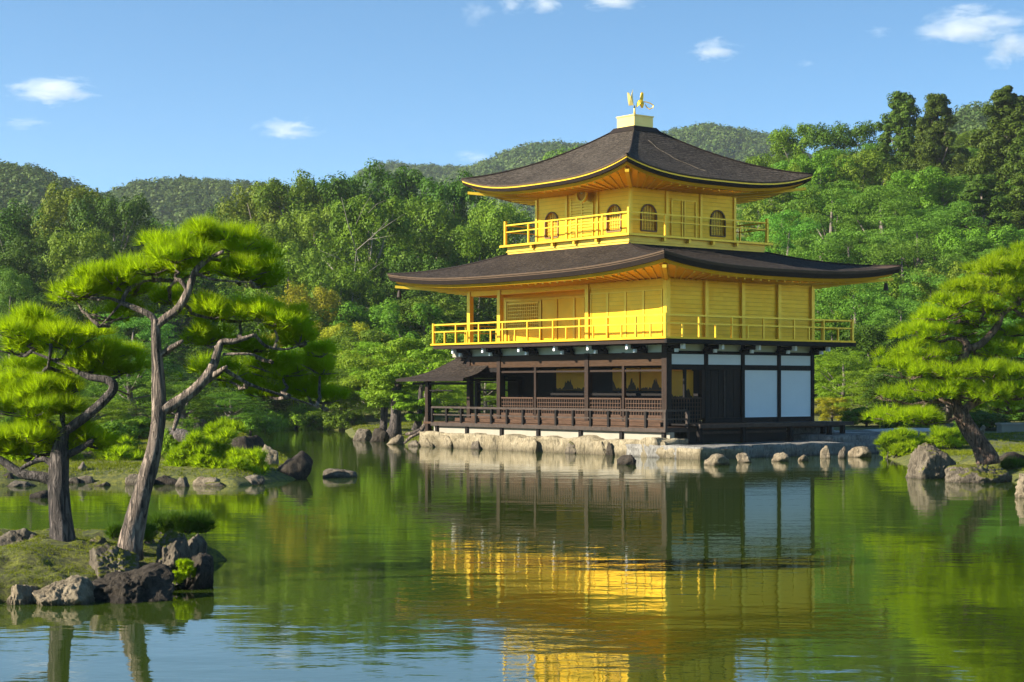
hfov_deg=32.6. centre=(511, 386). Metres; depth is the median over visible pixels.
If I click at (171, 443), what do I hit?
shrub
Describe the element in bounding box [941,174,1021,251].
conifer tree
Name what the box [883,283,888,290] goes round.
wind bell
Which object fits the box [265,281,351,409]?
broadleaf tree
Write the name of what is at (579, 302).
golden door
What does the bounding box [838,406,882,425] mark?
shrub
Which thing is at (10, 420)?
shrub
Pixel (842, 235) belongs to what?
pine tree
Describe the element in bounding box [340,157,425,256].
broadleaf tree
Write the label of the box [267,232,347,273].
broadleaf tree
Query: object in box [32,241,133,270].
broadleaf tree
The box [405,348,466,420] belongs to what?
pine tree
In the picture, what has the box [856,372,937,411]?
broadleaf tree
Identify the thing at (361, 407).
pine tree
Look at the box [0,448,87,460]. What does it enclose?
shrub
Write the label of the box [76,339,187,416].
pine tree
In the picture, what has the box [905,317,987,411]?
pine tree
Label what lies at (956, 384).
pine tree
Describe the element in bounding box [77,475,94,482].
rock
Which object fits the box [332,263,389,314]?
broadleaf tree
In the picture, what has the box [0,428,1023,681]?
pond water
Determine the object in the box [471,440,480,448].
stone
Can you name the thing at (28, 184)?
hill forest
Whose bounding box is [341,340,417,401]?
pine tree
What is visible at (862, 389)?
tree
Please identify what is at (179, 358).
broadleaf tree
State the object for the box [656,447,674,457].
stone
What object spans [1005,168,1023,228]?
pine tree
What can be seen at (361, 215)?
broadleaf tree
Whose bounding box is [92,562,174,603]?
rock
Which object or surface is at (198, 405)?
pine tree
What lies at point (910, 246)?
pine tree
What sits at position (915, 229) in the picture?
pine tree
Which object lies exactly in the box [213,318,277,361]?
broadleaf tree
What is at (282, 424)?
shrub
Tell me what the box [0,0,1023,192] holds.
sky
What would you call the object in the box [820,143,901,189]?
pine tree
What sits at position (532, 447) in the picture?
stone
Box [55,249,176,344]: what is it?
broadleaf tree
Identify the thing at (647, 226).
arched window
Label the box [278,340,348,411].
broadleaf tree
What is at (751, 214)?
broadleaf tree
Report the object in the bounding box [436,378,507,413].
pine tree
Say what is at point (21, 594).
rock
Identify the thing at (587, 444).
retaining wall
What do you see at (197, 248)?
pine tree
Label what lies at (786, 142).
broadleaf tree
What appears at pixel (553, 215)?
arched window
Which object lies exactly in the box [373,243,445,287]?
broadleaf tree
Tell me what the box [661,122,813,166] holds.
hill forest
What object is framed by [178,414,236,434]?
shrub
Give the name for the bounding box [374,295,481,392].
broadleaf tree
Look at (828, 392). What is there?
pine tree
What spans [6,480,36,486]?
rock
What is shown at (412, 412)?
broadleaf tree
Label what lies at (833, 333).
broadleaf tree
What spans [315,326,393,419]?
broadleaf tree
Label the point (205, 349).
broadleaf tree
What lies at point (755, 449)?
stone platform
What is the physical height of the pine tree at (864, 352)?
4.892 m
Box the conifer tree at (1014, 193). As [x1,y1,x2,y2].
[987,127,1023,242]
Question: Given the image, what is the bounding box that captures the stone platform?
[626,440,882,457]
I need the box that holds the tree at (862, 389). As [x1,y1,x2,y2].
[833,367,907,423]
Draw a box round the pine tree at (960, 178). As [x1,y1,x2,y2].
[907,174,974,238]
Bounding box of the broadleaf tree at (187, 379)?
[139,371,239,420]
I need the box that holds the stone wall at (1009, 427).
[995,423,1023,433]
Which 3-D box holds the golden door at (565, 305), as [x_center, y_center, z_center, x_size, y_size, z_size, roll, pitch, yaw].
[2.011,-2.453,64.891,0.032,1.595,0.860,0,0,-39]
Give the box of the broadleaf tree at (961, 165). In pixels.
[955,160,999,176]
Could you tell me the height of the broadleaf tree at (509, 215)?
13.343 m
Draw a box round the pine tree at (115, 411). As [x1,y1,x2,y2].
[49,397,142,426]
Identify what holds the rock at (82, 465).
on the ground at (230, 480)
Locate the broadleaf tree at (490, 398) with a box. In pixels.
[481,381,507,413]
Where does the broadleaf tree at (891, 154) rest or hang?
on the ground at (230, 480)
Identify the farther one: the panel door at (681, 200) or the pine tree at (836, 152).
the pine tree at (836, 152)
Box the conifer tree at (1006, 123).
[952,85,1023,225]
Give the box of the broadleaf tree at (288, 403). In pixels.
[216,365,303,415]
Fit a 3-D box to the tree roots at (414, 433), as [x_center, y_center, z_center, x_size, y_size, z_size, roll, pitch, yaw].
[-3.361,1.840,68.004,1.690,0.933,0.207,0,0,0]
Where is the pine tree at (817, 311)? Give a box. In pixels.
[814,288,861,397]
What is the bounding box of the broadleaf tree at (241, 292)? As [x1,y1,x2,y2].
[216,285,292,325]
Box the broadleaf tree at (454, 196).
[411,170,503,258]
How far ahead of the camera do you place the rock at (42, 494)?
36.06 m
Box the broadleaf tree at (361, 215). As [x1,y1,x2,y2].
[306,193,423,335]
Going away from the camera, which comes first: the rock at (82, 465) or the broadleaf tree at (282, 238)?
the rock at (82, 465)
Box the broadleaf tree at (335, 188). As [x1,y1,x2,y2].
[284,170,380,260]
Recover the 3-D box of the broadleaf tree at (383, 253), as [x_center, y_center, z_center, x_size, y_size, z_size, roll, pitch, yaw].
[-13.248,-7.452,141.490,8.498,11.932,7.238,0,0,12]
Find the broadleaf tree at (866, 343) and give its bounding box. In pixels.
[833,322,913,406]
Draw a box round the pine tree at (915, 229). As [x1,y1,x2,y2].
[865,212,967,282]
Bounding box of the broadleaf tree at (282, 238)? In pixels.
[213,215,303,299]
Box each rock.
[0,528,39,545]
[4,472,13,478]
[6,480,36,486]
[7,584,37,604]
[29,490,47,497]
[32,575,95,605]
[69,477,79,482]
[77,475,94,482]
[78,461,87,470]
[81,451,97,456]
[86,480,110,485]
[89,542,139,577]
[90,536,106,543]
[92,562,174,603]
[125,472,138,484]
[154,475,176,484]
[155,529,192,570]
[175,476,189,486]
[179,552,213,589]
[187,534,206,555]
[192,477,218,485]
[193,418,205,432]
[204,482,225,486]
[230,435,263,450]
[245,475,265,484]
[262,444,278,464]
[277,451,312,478]
[323,468,356,477]
[353,428,371,440]
[370,428,389,441]
[387,435,403,444]
[906,442,955,478]
[945,464,1012,482]
[980,425,985,433]
[999,452,1023,462]
[1015,473,1023,497]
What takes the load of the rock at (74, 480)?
on the ground at (230, 480)
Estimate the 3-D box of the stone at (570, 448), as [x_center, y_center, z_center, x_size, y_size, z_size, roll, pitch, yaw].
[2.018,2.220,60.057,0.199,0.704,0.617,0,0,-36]
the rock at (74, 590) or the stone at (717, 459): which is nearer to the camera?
the rock at (74, 590)
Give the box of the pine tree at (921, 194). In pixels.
[854,180,944,235]
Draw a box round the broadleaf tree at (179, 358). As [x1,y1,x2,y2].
[125,355,189,400]
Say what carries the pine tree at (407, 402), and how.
on the ground at (230, 480)
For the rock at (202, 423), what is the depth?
65.99 m
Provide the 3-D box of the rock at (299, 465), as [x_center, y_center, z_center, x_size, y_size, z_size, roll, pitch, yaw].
[-5.496,2.193,43.772,1.036,1.179,0.904,0,0,0]
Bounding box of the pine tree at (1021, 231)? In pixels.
[1003,229,1023,249]
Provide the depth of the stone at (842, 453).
56.00 m
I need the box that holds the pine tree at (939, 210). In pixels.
[895,201,989,278]
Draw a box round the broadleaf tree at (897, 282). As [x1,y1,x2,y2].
[815,274,919,333]
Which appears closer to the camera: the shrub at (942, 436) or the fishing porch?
the shrub at (942, 436)
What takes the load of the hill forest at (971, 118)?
on the ground at (230, 480)
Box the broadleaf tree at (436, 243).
[397,223,475,306]
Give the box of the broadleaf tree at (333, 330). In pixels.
[317,321,384,409]
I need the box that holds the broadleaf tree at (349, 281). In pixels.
[299,262,387,339]
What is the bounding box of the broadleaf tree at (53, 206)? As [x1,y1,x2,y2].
[22,180,114,267]
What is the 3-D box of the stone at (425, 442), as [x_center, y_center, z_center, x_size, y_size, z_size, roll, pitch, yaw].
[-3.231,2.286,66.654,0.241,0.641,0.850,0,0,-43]
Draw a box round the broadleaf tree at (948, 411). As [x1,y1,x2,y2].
[904,378,984,419]
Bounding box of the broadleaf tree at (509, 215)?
[454,196,534,258]
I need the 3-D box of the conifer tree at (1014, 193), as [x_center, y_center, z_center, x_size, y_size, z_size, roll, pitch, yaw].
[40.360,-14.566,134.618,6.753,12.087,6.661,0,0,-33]
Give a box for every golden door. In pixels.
[542,299,557,339]
[559,298,572,339]
[575,297,584,338]
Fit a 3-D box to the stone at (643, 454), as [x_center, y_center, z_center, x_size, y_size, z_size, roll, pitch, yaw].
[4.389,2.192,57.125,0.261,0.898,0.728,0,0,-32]
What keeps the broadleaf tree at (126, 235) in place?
on the ground at (230, 480)
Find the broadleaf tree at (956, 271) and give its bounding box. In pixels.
[905,260,1000,379]
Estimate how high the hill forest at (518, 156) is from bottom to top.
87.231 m
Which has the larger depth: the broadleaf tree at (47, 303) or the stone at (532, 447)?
the broadleaf tree at (47, 303)
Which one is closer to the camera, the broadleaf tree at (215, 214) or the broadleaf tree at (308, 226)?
the broadleaf tree at (308, 226)
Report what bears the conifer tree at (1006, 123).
on the ground at (230, 480)
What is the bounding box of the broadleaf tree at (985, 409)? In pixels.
[962,374,1023,413]
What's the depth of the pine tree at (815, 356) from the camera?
95.91 m
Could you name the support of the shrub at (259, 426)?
on the ground at (230, 480)
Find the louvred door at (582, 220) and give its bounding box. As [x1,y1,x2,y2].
[570,197,593,238]
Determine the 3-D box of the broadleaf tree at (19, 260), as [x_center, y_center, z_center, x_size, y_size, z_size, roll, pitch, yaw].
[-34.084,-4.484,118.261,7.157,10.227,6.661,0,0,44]
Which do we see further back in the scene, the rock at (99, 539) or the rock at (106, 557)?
the rock at (99, 539)
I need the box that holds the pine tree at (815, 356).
[814,332,840,392]
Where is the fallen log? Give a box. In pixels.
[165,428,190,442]
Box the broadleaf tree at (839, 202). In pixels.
[784,188,885,263]
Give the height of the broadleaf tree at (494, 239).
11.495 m
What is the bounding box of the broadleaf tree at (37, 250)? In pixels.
[0,228,93,310]
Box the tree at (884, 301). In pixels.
[858,295,943,360]
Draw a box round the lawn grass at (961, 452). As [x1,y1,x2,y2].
[905,431,1023,470]
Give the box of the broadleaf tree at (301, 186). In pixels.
[251,168,339,249]
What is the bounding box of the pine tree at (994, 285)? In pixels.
[949,272,1021,380]
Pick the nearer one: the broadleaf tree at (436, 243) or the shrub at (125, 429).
the shrub at (125, 429)
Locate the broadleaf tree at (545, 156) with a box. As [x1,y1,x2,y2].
[534,145,577,209]
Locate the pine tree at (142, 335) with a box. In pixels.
[91,313,181,416]
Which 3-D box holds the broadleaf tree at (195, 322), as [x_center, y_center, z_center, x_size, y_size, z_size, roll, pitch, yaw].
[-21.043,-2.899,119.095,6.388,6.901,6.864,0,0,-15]
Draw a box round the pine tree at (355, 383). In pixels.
[322,342,432,430]
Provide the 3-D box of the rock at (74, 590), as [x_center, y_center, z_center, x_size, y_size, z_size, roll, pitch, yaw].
[-4.739,2.350,18.732,0.678,0.664,0.812,0,0,0]
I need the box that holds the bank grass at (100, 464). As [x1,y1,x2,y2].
[0,437,287,477]
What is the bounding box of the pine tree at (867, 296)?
[815,277,898,402]
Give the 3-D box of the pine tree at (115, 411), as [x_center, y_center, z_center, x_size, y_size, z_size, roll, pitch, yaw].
[-13.089,1.112,53.980,3.364,1.588,3.343,0,0,-9]
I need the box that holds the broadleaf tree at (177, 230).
[169,223,184,240]
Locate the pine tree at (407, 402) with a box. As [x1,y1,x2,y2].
[389,346,454,430]
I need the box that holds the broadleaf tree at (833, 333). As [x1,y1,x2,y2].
[814,310,864,415]
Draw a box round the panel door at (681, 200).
[671,199,696,237]
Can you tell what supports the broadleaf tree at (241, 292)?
on the ground at (230, 480)
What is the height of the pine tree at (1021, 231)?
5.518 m
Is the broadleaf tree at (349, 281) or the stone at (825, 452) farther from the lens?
the broadleaf tree at (349, 281)
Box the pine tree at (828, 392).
[814,350,879,418]
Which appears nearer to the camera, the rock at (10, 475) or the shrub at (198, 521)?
the shrub at (198, 521)
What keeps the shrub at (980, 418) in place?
on the ground at (230, 480)
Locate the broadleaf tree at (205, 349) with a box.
[166,345,245,391]
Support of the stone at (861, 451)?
in the pond water
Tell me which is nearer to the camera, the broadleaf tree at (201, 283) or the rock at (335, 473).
the rock at (335, 473)
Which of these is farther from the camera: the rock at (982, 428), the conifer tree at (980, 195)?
the conifer tree at (980, 195)
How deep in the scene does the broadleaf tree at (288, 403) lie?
94.77 m
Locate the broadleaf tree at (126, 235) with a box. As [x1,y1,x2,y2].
[110,222,171,303]
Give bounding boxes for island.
[0,528,226,602]
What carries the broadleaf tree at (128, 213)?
on the ground at (230, 480)
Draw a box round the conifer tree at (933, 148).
[901,93,971,209]
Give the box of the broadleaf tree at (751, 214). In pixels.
[737,162,822,254]
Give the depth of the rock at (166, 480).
41.12 m
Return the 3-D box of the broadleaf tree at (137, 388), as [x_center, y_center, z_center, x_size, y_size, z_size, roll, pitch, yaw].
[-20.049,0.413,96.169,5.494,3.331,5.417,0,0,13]
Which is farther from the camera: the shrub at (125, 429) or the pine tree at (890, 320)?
the pine tree at (890, 320)
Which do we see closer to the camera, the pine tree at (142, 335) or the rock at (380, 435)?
the rock at (380, 435)
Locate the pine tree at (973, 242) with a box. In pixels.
[928,236,1013,338]
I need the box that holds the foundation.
[674,427,833,441]
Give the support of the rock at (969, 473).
on the ground at (230, 480)
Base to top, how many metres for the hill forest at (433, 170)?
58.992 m
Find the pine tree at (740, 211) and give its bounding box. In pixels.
[736,199,779,240]
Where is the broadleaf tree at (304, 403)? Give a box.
[268,354,353,411]
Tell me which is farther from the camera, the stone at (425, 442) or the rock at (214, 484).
the stone at (425, 442)
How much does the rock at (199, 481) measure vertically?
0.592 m
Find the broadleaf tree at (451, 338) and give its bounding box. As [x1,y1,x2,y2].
[421,326,496,417]
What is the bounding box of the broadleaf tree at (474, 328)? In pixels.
[435,315,495,395]
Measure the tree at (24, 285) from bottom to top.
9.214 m
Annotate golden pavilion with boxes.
[387,90,901,440]
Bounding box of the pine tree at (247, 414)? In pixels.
[186,391,280,421]
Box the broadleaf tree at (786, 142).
[763,122,836,199]
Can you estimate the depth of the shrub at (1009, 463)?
44.49 m
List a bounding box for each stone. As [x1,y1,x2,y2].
[408,440,418,445]
[420,438,432,446]
[441,435,451,447]
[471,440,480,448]
[527,439,536,451]
[565,441,576,453]
[597,441,605,454]
[606,442,612,454]
[617,455,635,464]
[640,441,646,456]
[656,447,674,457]
[704,453,729,464]
[736,453,750,462]
[771,452,788,461]
[798,455,808,460]
[820,445,830,457]
[838,446,846,457]
[848,446,870,456]
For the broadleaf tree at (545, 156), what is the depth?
328.46 m
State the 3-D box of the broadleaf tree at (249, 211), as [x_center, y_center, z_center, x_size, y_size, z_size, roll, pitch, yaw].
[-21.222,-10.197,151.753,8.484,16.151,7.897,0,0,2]
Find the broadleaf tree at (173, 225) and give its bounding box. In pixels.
[134,218,183,233]
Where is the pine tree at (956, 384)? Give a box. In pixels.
[859,241,1023,464]
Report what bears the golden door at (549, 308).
in the golden pavilion
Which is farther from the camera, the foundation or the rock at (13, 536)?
the foundation
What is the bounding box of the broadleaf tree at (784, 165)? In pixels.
[763,159,848,233]
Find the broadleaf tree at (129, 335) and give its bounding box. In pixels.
[90,329,140,396]
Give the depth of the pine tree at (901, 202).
127.46 m
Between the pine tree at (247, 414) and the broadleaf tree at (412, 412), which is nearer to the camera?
the pine tree at (247, 414)
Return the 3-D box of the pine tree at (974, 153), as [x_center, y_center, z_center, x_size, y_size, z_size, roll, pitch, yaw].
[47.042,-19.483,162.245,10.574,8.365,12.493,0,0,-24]
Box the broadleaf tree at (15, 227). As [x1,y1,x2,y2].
[0,198,64,263]
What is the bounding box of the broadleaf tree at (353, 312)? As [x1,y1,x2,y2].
[315,299,403,356]
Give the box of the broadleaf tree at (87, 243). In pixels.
[37,221,117,324]
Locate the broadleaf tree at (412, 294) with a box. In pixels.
[381,284,456,334]
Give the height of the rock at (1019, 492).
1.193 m
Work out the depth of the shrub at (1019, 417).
77.35 m
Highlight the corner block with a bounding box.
[676,448,742,459]
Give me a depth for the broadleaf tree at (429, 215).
144.40 m
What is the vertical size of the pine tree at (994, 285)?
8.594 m
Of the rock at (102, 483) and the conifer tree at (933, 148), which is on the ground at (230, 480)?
the conifer tree at (933, 148)
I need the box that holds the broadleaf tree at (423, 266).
[382,251,451,330]
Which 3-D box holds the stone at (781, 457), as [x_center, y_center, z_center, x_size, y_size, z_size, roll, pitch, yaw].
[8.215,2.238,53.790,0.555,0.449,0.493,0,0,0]
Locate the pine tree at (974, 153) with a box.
[964,147,998,175]
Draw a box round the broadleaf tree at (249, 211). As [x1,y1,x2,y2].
[215,177,295,232]
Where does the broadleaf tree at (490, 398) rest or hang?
on the ground at (230, 480)
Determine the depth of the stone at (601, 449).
58.78 m
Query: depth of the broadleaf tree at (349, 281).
114.15 m
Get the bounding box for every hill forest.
[0,159,174,246]
[100,174,292,227]
[348,159,466,201]
[416,139,587,243]
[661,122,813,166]
[926,99,1013,154]
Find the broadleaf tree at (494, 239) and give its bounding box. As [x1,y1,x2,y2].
[432,222,508,338]
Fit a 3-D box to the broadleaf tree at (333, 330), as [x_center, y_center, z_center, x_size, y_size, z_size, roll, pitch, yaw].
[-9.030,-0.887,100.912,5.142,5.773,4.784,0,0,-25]
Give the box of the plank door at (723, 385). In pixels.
[708,370,739,417]
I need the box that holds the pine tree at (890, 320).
[870,314,936,375]
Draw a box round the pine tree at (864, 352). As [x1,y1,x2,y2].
[815,333,886,410]
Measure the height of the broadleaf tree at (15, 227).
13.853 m
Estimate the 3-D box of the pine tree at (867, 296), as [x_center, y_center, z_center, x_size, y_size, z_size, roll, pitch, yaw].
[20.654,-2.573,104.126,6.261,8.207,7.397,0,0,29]
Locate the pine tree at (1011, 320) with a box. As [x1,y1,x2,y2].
[962,302,1023,367]
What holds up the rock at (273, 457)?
on the ground at (230, 480)
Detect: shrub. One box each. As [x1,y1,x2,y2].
[0,416,66,425]
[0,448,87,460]
[83,434,144,460]
[97,420,142,447]
[103,414,150,437]
[103,520,160,544]
[147,507,216,536]
[161,415,270,475]
[161,427,186,456]
[165,418,204,436]
[172,558,196,585]
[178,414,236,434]
[234,413,276,435]
[256,408,289,430]
[270,403,325,429]
[321,409,367,429]
[814,396,850,420]
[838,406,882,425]
[873,424,968,458]
[880,415,933,428]
[886,440,914,457]
[953,410,1010,428]
[998,455,1023,469]
[999,405,1023,422]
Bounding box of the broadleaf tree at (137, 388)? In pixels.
[102,368,192,417]
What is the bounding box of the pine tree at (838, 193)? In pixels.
[773,179,879,263]
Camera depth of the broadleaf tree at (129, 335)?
109.39 m
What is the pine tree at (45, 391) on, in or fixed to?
on the island
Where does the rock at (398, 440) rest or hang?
on the ground at (230, 480)
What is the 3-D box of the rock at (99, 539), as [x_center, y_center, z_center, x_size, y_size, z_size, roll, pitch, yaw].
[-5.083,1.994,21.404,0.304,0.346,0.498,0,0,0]
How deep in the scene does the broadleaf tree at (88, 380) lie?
100.73 m
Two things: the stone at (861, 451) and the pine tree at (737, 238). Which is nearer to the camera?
the stone at (861, 451)
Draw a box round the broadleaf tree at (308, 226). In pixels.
[268,205,354,298]
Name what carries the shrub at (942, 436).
on the ground at (230, 480)
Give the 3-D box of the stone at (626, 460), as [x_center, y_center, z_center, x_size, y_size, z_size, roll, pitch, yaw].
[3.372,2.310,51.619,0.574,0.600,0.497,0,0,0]
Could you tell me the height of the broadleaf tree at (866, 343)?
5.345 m
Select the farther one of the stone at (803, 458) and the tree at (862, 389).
the tree at (862, 389)
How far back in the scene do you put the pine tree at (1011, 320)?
98.89 m
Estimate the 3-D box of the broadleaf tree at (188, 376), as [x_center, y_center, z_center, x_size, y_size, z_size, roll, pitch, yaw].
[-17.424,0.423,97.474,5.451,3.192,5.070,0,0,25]
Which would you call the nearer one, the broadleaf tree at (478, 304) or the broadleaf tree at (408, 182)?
the broadleaf tree at (478, 304)
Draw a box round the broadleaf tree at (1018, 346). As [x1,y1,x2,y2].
[1007,319,1023,364]
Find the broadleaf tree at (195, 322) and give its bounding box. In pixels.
[166,293,236,371]
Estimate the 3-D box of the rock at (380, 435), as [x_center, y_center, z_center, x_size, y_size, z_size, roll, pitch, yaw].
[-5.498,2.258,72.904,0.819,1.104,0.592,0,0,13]
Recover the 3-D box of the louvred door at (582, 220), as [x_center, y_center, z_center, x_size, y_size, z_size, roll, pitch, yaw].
[2.525,-6.030,63.338,0.042,1.500,1.270,0,0,-39]
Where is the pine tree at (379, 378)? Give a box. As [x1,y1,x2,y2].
[356,337,442,439]
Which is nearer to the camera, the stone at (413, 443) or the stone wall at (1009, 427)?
the stone at (413, 443)
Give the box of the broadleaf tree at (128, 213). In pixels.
[65,191,162,297]
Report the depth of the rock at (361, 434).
74.22 m
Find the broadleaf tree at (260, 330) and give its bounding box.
[221,296,295,403]
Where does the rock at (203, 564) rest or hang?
in the pond water
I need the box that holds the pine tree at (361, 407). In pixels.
[300,368,380,429]
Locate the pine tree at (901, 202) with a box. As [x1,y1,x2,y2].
[831,185,927,269]
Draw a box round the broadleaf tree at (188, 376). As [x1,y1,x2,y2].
[165,366,219,416]
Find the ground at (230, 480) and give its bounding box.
[0,142,1023,486]
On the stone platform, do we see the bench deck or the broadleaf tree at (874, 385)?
the bench deck
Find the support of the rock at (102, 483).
in the pond water
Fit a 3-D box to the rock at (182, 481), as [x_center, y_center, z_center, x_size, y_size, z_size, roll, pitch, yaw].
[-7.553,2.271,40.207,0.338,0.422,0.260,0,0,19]
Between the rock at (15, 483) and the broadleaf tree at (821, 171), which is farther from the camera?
the broadleaf tree at (821, 171)
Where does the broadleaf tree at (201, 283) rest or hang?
on the ground at (230, 480)
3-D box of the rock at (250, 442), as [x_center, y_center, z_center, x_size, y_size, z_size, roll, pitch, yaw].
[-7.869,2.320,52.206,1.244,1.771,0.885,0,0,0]
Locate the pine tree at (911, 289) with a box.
[895,270,962,399]
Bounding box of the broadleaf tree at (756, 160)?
[741,153,792,241]
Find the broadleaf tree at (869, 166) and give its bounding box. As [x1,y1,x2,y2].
[822,148,901,235]
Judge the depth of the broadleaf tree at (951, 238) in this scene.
117.93 m
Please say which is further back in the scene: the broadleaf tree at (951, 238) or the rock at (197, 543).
the broadleaf tree at (951, 238)
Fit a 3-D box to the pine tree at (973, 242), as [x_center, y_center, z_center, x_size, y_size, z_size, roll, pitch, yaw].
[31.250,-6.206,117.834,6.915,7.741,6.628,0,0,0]
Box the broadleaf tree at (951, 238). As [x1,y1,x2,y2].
[932,223,1023,320]
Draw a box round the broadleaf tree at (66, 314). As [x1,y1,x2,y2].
[0,306,83,361]
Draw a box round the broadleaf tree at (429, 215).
[385,192,464,256]
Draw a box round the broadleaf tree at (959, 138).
[947,129,995,174]
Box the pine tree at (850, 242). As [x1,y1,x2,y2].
[814,236,914,300]
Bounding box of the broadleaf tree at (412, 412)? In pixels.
[378,358,437,413]
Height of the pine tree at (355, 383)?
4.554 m
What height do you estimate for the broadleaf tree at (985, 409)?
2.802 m
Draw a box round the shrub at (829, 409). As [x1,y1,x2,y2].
[814,396,850,420]
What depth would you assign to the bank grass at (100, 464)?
43.08 m
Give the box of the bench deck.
[669,421,853,443]
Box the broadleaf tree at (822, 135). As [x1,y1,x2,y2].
[804,120,877,188]
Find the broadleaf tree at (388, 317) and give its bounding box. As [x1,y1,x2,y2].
[375,298,455,359]
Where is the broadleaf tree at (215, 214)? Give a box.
[204,198,262,292]
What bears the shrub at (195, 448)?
on the ground at (230, 480)
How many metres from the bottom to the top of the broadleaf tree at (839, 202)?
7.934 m
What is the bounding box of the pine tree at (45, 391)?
[0,300,150,541]
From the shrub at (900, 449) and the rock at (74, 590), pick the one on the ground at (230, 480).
the shrub at (900, 449)
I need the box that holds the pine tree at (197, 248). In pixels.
[40,211,353,560]
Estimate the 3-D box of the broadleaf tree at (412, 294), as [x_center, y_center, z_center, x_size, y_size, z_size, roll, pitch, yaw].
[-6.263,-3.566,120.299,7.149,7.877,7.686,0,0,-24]
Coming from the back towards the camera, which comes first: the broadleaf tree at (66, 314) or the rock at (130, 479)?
the broadleaf tree at (66, 314)
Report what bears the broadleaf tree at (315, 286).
on the ground at (230, 480)
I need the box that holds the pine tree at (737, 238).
[736,231,814,253]
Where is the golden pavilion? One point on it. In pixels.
(637, 290)
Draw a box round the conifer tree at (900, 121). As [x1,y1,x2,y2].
[867,91,926,210]
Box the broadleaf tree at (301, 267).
[247,239,333,319]
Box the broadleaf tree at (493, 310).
[429,291,496,340]
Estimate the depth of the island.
19.67 m
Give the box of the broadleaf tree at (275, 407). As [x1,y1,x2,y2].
[207,368,297,415]
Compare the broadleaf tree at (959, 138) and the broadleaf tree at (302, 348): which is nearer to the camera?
the broadleaf tree at (302, 348)
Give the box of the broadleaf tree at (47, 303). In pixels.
[2,284,84,366]
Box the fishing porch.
[396,349,522,430]
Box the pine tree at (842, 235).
[793,227,899,315]
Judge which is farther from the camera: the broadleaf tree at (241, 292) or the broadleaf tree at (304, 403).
the broadleaf tree at (241, 292)
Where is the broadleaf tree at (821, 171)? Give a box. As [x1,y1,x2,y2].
[786,151,862,248]
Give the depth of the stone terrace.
60.86 m
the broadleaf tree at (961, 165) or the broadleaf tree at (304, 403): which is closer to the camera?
the broadleaf tree at (304, 403)
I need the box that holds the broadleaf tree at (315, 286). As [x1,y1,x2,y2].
[278,277,358,300]
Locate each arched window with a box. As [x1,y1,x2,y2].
[544,212,558,238]
[606,204,621,232]
[640,204,656,231]
[710,210,725,236]
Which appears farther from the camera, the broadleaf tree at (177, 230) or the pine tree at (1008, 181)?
the broadleaf tree at (177, 230)
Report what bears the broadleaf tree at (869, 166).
on the ground at (230, 480)
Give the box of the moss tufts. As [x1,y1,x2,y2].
[0,528,213,587]
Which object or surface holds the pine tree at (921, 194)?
on the ground at (230, 480)
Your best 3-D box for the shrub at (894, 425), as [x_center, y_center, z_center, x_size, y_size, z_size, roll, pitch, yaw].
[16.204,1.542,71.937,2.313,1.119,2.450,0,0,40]
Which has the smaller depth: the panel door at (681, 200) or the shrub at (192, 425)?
the shrub at (192, 425)
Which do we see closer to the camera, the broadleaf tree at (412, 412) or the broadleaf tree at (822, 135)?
the broadleaf tree at (412, 412)
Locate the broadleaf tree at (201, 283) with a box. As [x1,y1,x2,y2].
[121,268,232,363]
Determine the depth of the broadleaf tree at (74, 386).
97.04 m
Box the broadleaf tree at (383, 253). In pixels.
[311,225,390,269]
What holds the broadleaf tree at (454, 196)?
on the ground at (230, 480)
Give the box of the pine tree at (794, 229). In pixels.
[746,209,821,259]
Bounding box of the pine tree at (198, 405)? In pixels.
[126,380,233,427]
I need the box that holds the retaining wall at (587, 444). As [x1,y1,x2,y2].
[419,431,688,455]
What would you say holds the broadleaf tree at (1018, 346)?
on the ground at (230, 480)
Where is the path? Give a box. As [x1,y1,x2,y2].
[834,427,930,432]
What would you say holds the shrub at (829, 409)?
on the ground at (230, 480)
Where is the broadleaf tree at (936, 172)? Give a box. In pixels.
[875,165,964,265]
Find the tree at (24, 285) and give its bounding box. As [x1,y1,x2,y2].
[0,266,40,362]
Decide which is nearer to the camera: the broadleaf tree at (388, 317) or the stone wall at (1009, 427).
the stone wall at (1009, 427)
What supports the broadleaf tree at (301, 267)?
on the ground at (230, 480)
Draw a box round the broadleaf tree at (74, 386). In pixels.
[10,366,94,408]
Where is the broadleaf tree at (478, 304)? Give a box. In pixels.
[430,292,496,394]
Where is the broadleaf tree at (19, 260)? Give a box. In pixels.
[0,248,56,356]
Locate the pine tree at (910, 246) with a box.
[846,237,962,324]
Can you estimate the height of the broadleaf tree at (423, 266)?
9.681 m
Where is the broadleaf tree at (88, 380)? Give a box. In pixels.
[59,342,117,414]
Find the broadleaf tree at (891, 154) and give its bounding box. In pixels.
[880,144,958,210]
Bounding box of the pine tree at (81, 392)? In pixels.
[0,368,101,420]
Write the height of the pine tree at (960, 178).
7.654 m
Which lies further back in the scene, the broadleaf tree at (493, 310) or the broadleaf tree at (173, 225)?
the broadleaf tree at (173, 225)
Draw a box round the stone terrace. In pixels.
[786,430,931,442]
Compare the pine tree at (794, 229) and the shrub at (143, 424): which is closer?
the shrub at (143, 424)

